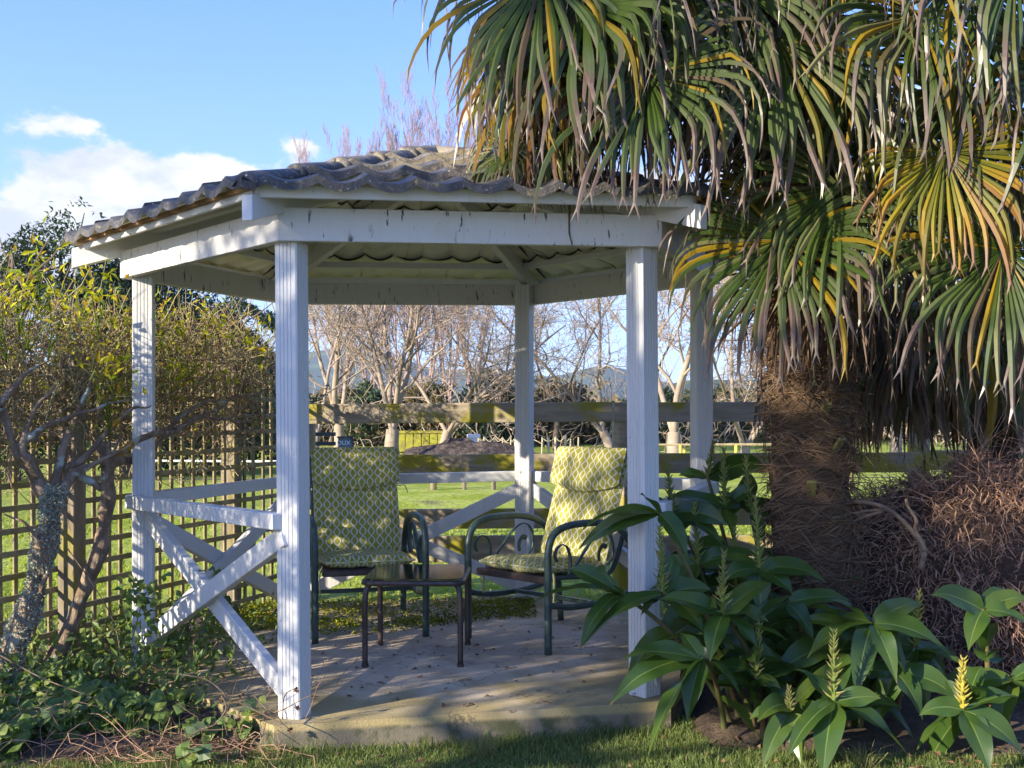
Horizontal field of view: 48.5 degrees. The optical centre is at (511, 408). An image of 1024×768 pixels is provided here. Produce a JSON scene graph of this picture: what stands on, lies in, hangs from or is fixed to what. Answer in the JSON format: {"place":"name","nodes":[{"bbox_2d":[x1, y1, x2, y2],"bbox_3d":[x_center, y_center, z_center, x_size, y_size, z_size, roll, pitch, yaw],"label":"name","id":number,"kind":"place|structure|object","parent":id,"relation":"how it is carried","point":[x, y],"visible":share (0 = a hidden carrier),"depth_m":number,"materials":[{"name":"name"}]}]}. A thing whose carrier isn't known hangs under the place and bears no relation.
{"place":"outdoors","nodes":[
{"label":"outdoors","id":0,"kind":"place"},
{"bbox_2d":[0,714,1023,767],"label":"lawn grass","id":1,"kind":"structure","parent":0,"point":[700,743],"depth_m":4.78,"materials":[{"name":"green plant"}]},
{"bbox_2d":[0,0,1023,382],"label":"sky","id":2,"kind":"structure","parent":0,"point":[119,106],"materials":[{"name":"blue"}]},
{"bbox_2d":[1,431,1023,767],"bbox_3d":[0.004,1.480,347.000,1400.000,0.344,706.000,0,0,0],"label":"ground","id":3,"kind":"structure","parent":0,"point":[443,495],"depth_m":14.41,"materials":[{"name":"green plant"}]},
{"bbox_2d":[0,226,114,481],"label":"evergreen tree","id":4,"kind":"object","parent":3,"relation":"on","point":[12,265],"visible":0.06,"depth_m":23.86,"materials":[{"name":"green plant"}]},
{"bbox_2d":[0,196,179,472],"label":"evergreen tree","id":5,"kind":"object","parent":3,"relation":"on","point":[25,268],"visible":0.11,"depth_m":24.35,"materials":[{"name":"green plant"}]},
{"bbox_2d":[0,613,256,767],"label":"garden bed","id":6,"kind":"object","parent":3,"relation":"on","point":[69,750],"visible":0.05,"depth_m":4.92,"materials":[{"name":"soil"}]},
{"bbox_2d":[0,214,313,684],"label":"climbing rose","id":7,"kind":"object","parent":6,"relation":"on","point":[24,620],"visible":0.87,"depth_m":6.11,"materials":[{"name":"green plant"}]},
{"bbox_2d":[0,619,377,767],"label":"dry stems","id":8,"kind":"object","parent":6,"relation":"on","point":[229,749],"visible":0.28,"depth_m":4.84,"materials":[{"name":"brown plant"}]},
{"bbox_2d":[1,549,309,732],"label":"dry vine","id":9,"kind":"object","parent":8,"relation":"on","point":[297,708],"visible":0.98,"depth_m":4.85,"materials":[{"name":"brown plant"}]},
{"bbox_2d":[0,353,276,669],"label":"trellis","id":10,"kind":"object","parent":3,"relation":"on","point":[75,542],"visible":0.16,"depth_m":6.66,"materials":[{"name":"brown wood"}]},
{"bbox_2d":[0,590,277,767],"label":"weeds","id":11,"kind":"object","parent":3,"relation":"on","point":[124,704],"visible":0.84,"depth_m":5.23,"materials":[{"name":"green plant"}]},
{"bbox_2d":[60,258,223,473],"bbox_3d":[-8.588,-1.211,26.428,3.725,5.580,4.806,0,0,-23],"label":"evergreen tree","id":12,"kind":"object","parent":3,"relation":"on","point":[163,289],"visible":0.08,"depth_m":25.44,"materials":[{"name":"green plant"}]},
{"bbox_2d":[122,287,275,474],"bbox_3d":[-7.296,-0.504,27.291,4.460,5.003,4.862,0,0,0],"label":"evergreen tree","id":13,"kind":"object","parent":3,"relation":"on","point":[166,445],"visible":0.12,"depth_m":26.33,"materials":[{"name":"green plant"}]},
{"bbox_2d":[221,295,329,469],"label":"evergreen tree","id":14,"kind":"object","parent":3,"relation":"on","point":[243,303],"visible":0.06,"depth_m":28.74,"materials":[{"name":"green plant"}]},
{"bbox_2d":[190,277,411,447],"bbox_3d":[-6.040,-1.979,32.771,7.129,7.186,4.528,0,0,0],"label":"bare tree","id":15,"kind":"object","parent":3,"relation":"on","point":[330,365],"visible":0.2,"depth_m":33.28,"materials":[{"name":"brown plant"}]},
{"bbox_2d":[267,432,335,459],"bbox_3d":[-5.549,1.122,29.960,1.820,0.980,0.080,0,0,0],"label":"rail pen","id":16,"kind":"object","parent":3,"relation":"on","point":[325,434],"visible":0.31,"depth_m":29.92,"materials":[{"name":"wood"}]},
{"bbox_2d":[256,305,382,446],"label":"bare tree","id":17,"kind":"object","parent":3,"relation":"on","point":[338,428],"visible":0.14,"depth_m":39.82,"materials":[{"name":"brown plant"}]},
{"bbox_2d":[292,103,384,398],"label":"poplar tree","id":18,"kind":"object","parent":3,"relation":"on","point":[346,150],"visible":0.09,"depth_m":52.22,"materials":[{"name":"brown plant"}]},
{"bbox_2d":[337,436,353,446],"bbox_3d":[-4.312,1.123,29.477,0.437,0.813,0.066,0,0,0],"label":"sign","id":19,"kind":"object","parent":3,"relation":"on","point":[345,441],"visible":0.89,"depth_m":29.49,"materials":[{"name":"blue plastic"}]},
{"bbox_2d":[310,370,387,446],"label":"bush","id":20,"kind":"object","parent":3,"relation":"on","point":[369,396],"visible":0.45,"depth_m":45.36,"materials":[{"name":"green plant"}]},
{"bbox_2d":[322,71,427,393],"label":"poplar tree","id":21,"kind":"object","parent":3,"relation":"on","point":[412,143],"visible":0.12,"depth_m":51.29,"materials":[{"name":"brown plant"}]},
{"bbox_2d":[355,112,436,394],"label":"poplar tree","id":22,"kind":"object","parent":3,"relation":"on","point":[393,317],"visible":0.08,"depth_m":51.46,"materials":[{"name":"plant"}]},
{"bbox_2d":[310,305,483,454],"bbox_3d":[-3.565,-2.737,35.194,5.711,8.692,7.008,0,0,-26],"label":"bare tree","id":23,"kind":"object","parent":3,"relation":"on","point":[410,339],"visible":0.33,"depth_m":35.49,"materials":[{"name":"brown plant"}]},
{"bbox_2d":[112,595,726,755],"bbox_3d":[-0.439,1.480,6.533,3.503,0.291,3.373,0,0,0],"label":"concrete pad","id":24,"kind":"object","parent":3,"relation":"on","point":[372,711],"visible":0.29,"depth_m":5.57,"materials":[{"name":"grey concrete"}]},
{"bbox_2d":[309,447,428,643],"bbox_3d":[-0.936,0.803,7.061,0.726,1.110,0.886,0,0,-15],"label":"patio chair","id":25,"kind":"object","parent":24,"relation":"on","point":[354,524],"visible":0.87,"depth_m":7.20,"materials":[{"name":"green fabric"}]},
{"bbox_2d":[215,595,537,634],"bbox_3d":[-0.848,1.343,7.399,2.042,0.091,1.246,0,0,0],"label":"moss","id":26,"kind":"object","parent":24,"relation":"on","point":[410,619],"visible":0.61,"depth_m":7.43,"materials":[{"name":"green plant"}]},
{"bbox_2d":[65,145,752,719],"bbox_3d":[-0.440,-0.074,6.537,3.957,2.877,3.819,0,0,0],"label":"gazebo","id":27,"kind":"object","parent":24,"relation":"on","point":[389,227],"visible":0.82,"depth_m":5.45,"materials":[{"name":"white paint"}]},
{"bbox_2d":[114,566,265,650],"bbox_3d":[-1.578,0.988,5.584,0.750,0.434,0.256,0,0,0],"label":"vine","id":28,"kind":"object","parent":27,"relation":"attached to","point":[141,601],"visible":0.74,"depth_m":5.57,"materials":[{"name":"green plant"}]},
{"bbox_2d":[361,564,470,667],"bbox_3d":[-0.512,1.121,6.220,0.553,0.461,0.593,0,0,2],"label":"side table","id":29,"kind":"object","parent":24,"relation":"on","point":[429,575],"visible":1,"depth_m":6.00,"materials":[{"name":"brown metal"}]},
{"bbox_2d":[68,610,1023,767],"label":"leaf litter","id":30,"kind":"object","parent":24,"relation":"on","point":[470,761],"visible":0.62,"depth_m":4.83,"materials":[{"name":"brown plant"}]},
{"bbox_2d":[464,446,627,655],"bbox_3d":[0.271,0.789,6.719,0.886,1.110,0.726,0,0,-44],"label":"patio chair","id":31,"kind":"object","parent":24,"relation":"on","point":[588,482],"visible":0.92,"depth_m":6.72,"materials":[{"name":"green fabric"}]},
{"bbox_2d":[399,431,442,451],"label":"compost bin","id":32,"kind":"object","parent":3,"relation":"on","point":[417,438],"visible":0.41,"depth_m":40.98,"materials":[{"name":"yellow plastic"}]},
{"bbox_2d":[392,376,460,444],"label":"bush","id":33,"kind":"object","parent":3,"relation":"on","point":[436,392],"visible":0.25,"depth_m":46.28,"materials":[{"name":"green plant"}]},
{"bbox_2d":[374,63,484,382],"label":"poplar tree","id":34,"kind":"object","parent":3,"relation":"on","point":[389,128],"visible":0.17,"depth_m":51.67,"materials":[{"name":"plant"}]},
{"bbox_2d":[430,483,436,489],"bbox_3d":[-1.339,1.259,19.400,0.102,0.680,0.102,0,0,23],"label":"paddock post","id":35,"kind":"object","parent":3,"relation":"on","point":[433,486],"depth_m":19.36,"materials":[{"name":"beige wood"}]},
{"bbox_2d":[128,477,894,479],"bbox_3d":[0.004,1.195,19.350,13.067,0.016,0.016,0,0,0],"label":"fence wire","id":36,"kind":"object","parent":35,"relation":"attached to","point":[739,477],"visible":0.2,"depth_m":19.34,"materials":[{"name":"metal"}]},
{"bbox_2d":[391,59,485,402],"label":"poplar tree","id":37,"kind":"object","parent":3,"relation":"on","point":[469,146],"visible":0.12,"depth_m":52.03,"materials":[{"name":"brown plant"}]},
{"bbox_2d":[308,303,604,442],"bbox_3d":[-2.127,-1.675,39.837,11.471,6.640,8.113,0,0,0],"label":"bare tree","id":38,"kind":"object","parent":3,"relation":"on","point":[446,434],"visible":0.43,"depth_m":39.95,"materials":[{"name":"brown plant"}]},
{"bbox_2d":[425,87,495,389],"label":"poplar tree","id":39,"kind":"object","parent":3,"relation":"on","point":[485,320],"visible":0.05,"depth_m":52.39,"materials":[{"name":"brown plant"}]},
{"bbox_2d":[462,482,465,489],"bbox_3d":[-0.815,1.268,19.400,0.066,0.660,0.066,0,0,23],"label":"paddock post","id":40,"kind":"object","parent":3,"relation":"on","point":[463,485],"visible":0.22,"depth_m":19.37,"materials":[{"name":"brown wood"}]},
{"bbox_2d":[402,438,537,454],"bbox_3d":[-1.321,1.276,36.000,4.513,0.681,2.598,0,0,0],"label":"mulch heap","id":41,"kind":"object","parent":3,"relation":"on","point":[458,446],"visible":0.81,"depth_m":35.52,"materials":[{"name":"brown soil"}]},
{"bbox_2d":[478,437,513,441],"bbox_3d":[-0.496,0.984,36.198,1.148,0.166,0.029,0,0,0],"label":"rope","id":42,"kind":"object","parent":41,"relation":"on","point":[497,440],"visible":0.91,"depth_m":36.19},
{"bbox_2d":[467,434,479,442],"bbox_3d":[-1.280,1.204,38.000,0.440,0.690,0.350,0,0,0],"label":"trough","id":43,"kind":"object","parent":3,"relation":"on","point":[473,437],"visible":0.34,"depth_m":37.83,"materials":[{"name":"white plastic"}]},
{"bbox_2d":[452,726,499,758],"bbox_3d":[-0.123,1.401,4.802,0.304,0.149,0.395,0,0,0],"label":"grass tuft","id":44,"kind":"object","parent":3,"relation":"on","point":[487,752],"visible":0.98,"depth_m":4.79,"materials":[{"name":"green plant"}]},
{"bbox_2d":[449,368,514,443],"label":"bush","id":45,"kind":"object","parent":3,"relation":"on","point":[482,426],"visible":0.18,"depth_m":44.53,"materials":[{"name":"green plant"}]},
{"bbox_2d":[2,381,966,446],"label":"scrub","id":46,"kind":"object","parent":3,"relation":"on","point":[590,430],"visible":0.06,"depth_m":46.96,"materials":[{"name":"green plant"}]},
{"bbox_2d":[492,482,495,489],"bbox_3d":[-0.313,1.286,19.400,0.066,0.620,0.066,0,0,-23],"label":"paddock post","id":47,"kind":"object","parent":3,"relation":"on","point":[493,485],"visible":0.22,"depth_m":19.37,"materials":[{"name":"wood"}]},
{"bbox_2d":[407,304,587,441],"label":"bare tree","id":48,"kind":"object","parent":3,"relation":"on","point":[503,386],"visible":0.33,"depth_m":44.02,"materials":[{"name":"brown plant"}]},
{"bbox_2d":[419,295,626,447],"bbox_3d":[1.501,-2.370,36.261,8.911,8.101,5.091,0,0,-38],"label":"bare tree","id":49,"kind":"object","parent":3,"relation":"on","point":[605,436],"visible":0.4,"depth_m":36.87,"materials":[{"name":"brown plant"}]},
{"bbox_2d":[25,324,1023,448],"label":"thicket","id":50,"kind":"object","parent":3,"relation":"on","point":[596,442],"visible":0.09,"depth_m":43.73,"materials":[{"name":"plant"}]},
{"bbox_2d":[309,375,742,402],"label":"woods","id":51,"kind":"object","parent":3,"relation":"on","point":[538,388],"depth_m":189.74,"materials":[{"name":"green plant"}]},
{"bbox_2d":[547,437,549,453],"bbox_3d":[1.060,1.217,33.002,0.073,0.750,0.066,0,0,0],"label":"stake","id":52,"kind":"object","parent":3,"relation":"on","point":[548,445],"visible":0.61,"depth_m":32.98,"materials":[{"name":"beige wood"}]},
{"bbox_2d":[554,438,556,453],"bbox_3d":[1.379,1.266,36.002,0.072,0.650,0.066,0,0,0],"label":"stake","id":53,"kind":"object","parent":3,"relation":"on","point":[555,443],"visible":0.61,"depth_m":35.99,"materials":[{"name":"beige wood"}]},
{"bbox_2d":[534,375,613,445],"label":"bush","id":54,"kind":"object","parent":3,"relation":"on","point":[555,399],"visible":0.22,"depth_m":46.57,"materials":[{"name":"green plant"}]},
{"bbox_2d":[492,293,664,449],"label":"bare tree","id":55,"kind":"object","parent":3,"relation":"on","point":[556,429],"visible":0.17,"depth_m":41.64,"materials":[{"name":"brown plant"}]},
{"bbox_2d":[611,385,689,443],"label":"bush","id":56,"kind":"object","parent":3,"relation":"on","point":[668,396],"visible":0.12,"depth_m":44.52,"materials":[{"name":"green plant"}]},
{"bbox_2d":[309,402,1022,600],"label":"rail fence","id":57,"kind":"object","parent":3,"relation":"on","point":[615,413],"visible":0.2,"depth_m":8.70,"materials":[{"name":"brown wood"}]},
{"bbox_2d":[596,148,756,452],"bbox_3d":[4.269,-2.849,28.835,6.395,8.881,6.317,0,0,0],"label":"bare tree","id":58,"kind":"object","parent":3,"relation":"on","point":[673,435],"visible":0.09,"depth_m":29.01,"materials":[{"name":"brown plant"}]},
{"bbox_2d":[658,271,769,452],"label":"bare tree","id":59,"kind":"object","parent":3,"relation":"on","point":[744,449],"visible":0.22,"depth_m":30.75,"materials":[{"name":"brown plant"}]},
{"bbox_2d":[734,445,737,452],"bbox_3d":[5.322,1.219,27.000,0.074,0.720,0.074,0,0,-23],"label":"marker post","id":60,"kind":"object","parent":3,"relation":"on","point":[735,448],"visible":0.39,"depth_m":26.97,"materials":[{"name":"beige wood"}]},
{"bbox_2d":[689,676,1023,760],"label":"planting bed","id":61,"kind":"object","parent":3,"relation":"on","point":[705,711],"visible":0.11,"depth_m":5.04,"materials":[{"name":"soil"}]},
{"bbox_2d":[529,493,803,757],"bbox_3d":[0.699,0.927,5.012,1.216,1.104,0.754,0,0,-30],"label":"ginger lily","id":62,"kind":"object","parent":61,"relation":"on","point":[695,655],"visible":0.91,"depth_m":4.90,"materials":[{"name":"green plant"}]},
{"bbox_2d":[393,0,1023,660],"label":"fan palm","id":63,"kind":"object","parent":61,"relation":"on","point":[831,156],"visible":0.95,"depth_m":4.76,"materials":[{"name":"green plant"}]},
{"bbox_2d":[659,440,866,706],"bbox_3d":[1.224,0.815,5.496,1.082,1.323,0.973,0,0,32],"label":"ginger lily","id":64,"kind":"object","parent":61,"relation":"on","point":[699,510],"visible":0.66,"depth_m":5.38,"materials":[{"name":"green plant"}]},
{"bbox_2d":[715,588,966,767],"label":"ginger lily","id":65,"kind":"object","parent":61,"relation":"on","point":[851,682],"visible":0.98,"depth_m":4.82,"materials":[{"name":"green plant"}]},
{"bbox_2d":[771,380,1023,696],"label":"brush heap","id":66,"kind":"object","parent":61,"relation":"on","point":[963,526],"visible":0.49,"depth_m":5.71,"materials":[{"name":"brown plant"}]},
{"bbox_2d":[917,584,1023,767],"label":"ginger lily","id":67,"kind":"object","parent":61,"relation":"on","point":[960,707],"visible":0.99,"depth_m":4.76,"materials":[{"name":"green plant"}]},
{"bbox_2d":[812,741,907,767],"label":"grass tuft","id":68,"kind":"object","parent":3,"relation":"on","point":[860,764],"visible":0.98,"depth_m":4.59,"materials":[{"name":"green plant"}]},
{"bbox_2d":[753,241,1023,474],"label":"fan palm","id":69,"kind":"object","parent":3,"relation":"on","point":[906,396],"visible":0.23,"depth_m":6.56,"materials":[{"name":"green plant"}]},
{"bbox_2d":[851,262,958,451],"bbox_3d":[11.690,-2.805,34.637,8.765,8.730,6.930,0,0,-30],"label":"bare tree","id":70,"kind":"object","parent":3,"relation":"on","point":[892,448],"depth_m":35.89,"materials":[{"name":"brown plant"}]},
{"bbox_3d":[-2.050,1.011,12.250,0.070,1.080,0.070,0,0,0],"label":"tape post","id":71,"kind":"object","parent":3,"relation":"on","visible":0},
{"bbox_2d":[155,460,273,461],"bbox_3d":[-0.398,0.566,12.200,8.000,0.061,0.024,0,0,0],"label":"electric tape","id":72,"kind":"object","parent":71,"relation":"attached to","point":[210,461],"depth_m":12.19,"materials":[{"name":"white plastic"}]},
{"bbox_2d":[266,346,947,402],"bbox_3d":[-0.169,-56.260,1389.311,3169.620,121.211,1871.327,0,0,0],"label":"hills","id":73,"kind":"structure","parent":0,"point":[314,366],"depth_m":1778.21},
{"bbox_3d":[4.000,1.223,27.000,0.080,0.720,0.080,0,0,0],"label":"marker post","id":74,"kind":"object","parent":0,"visible":0},
{"bbox_2d":[659,443,770,445],"bbox_3d":[5.169,0.860,27.000,4.862,0.052,0.060,0,0,0],"label":"paddock rail","id":75,"kind":"object","parent":74,"relation":"attached to","point":[738,444],"visible":0.33,"depth_m":26.98,"materials":[{"name":"brown wood"}]}
]}

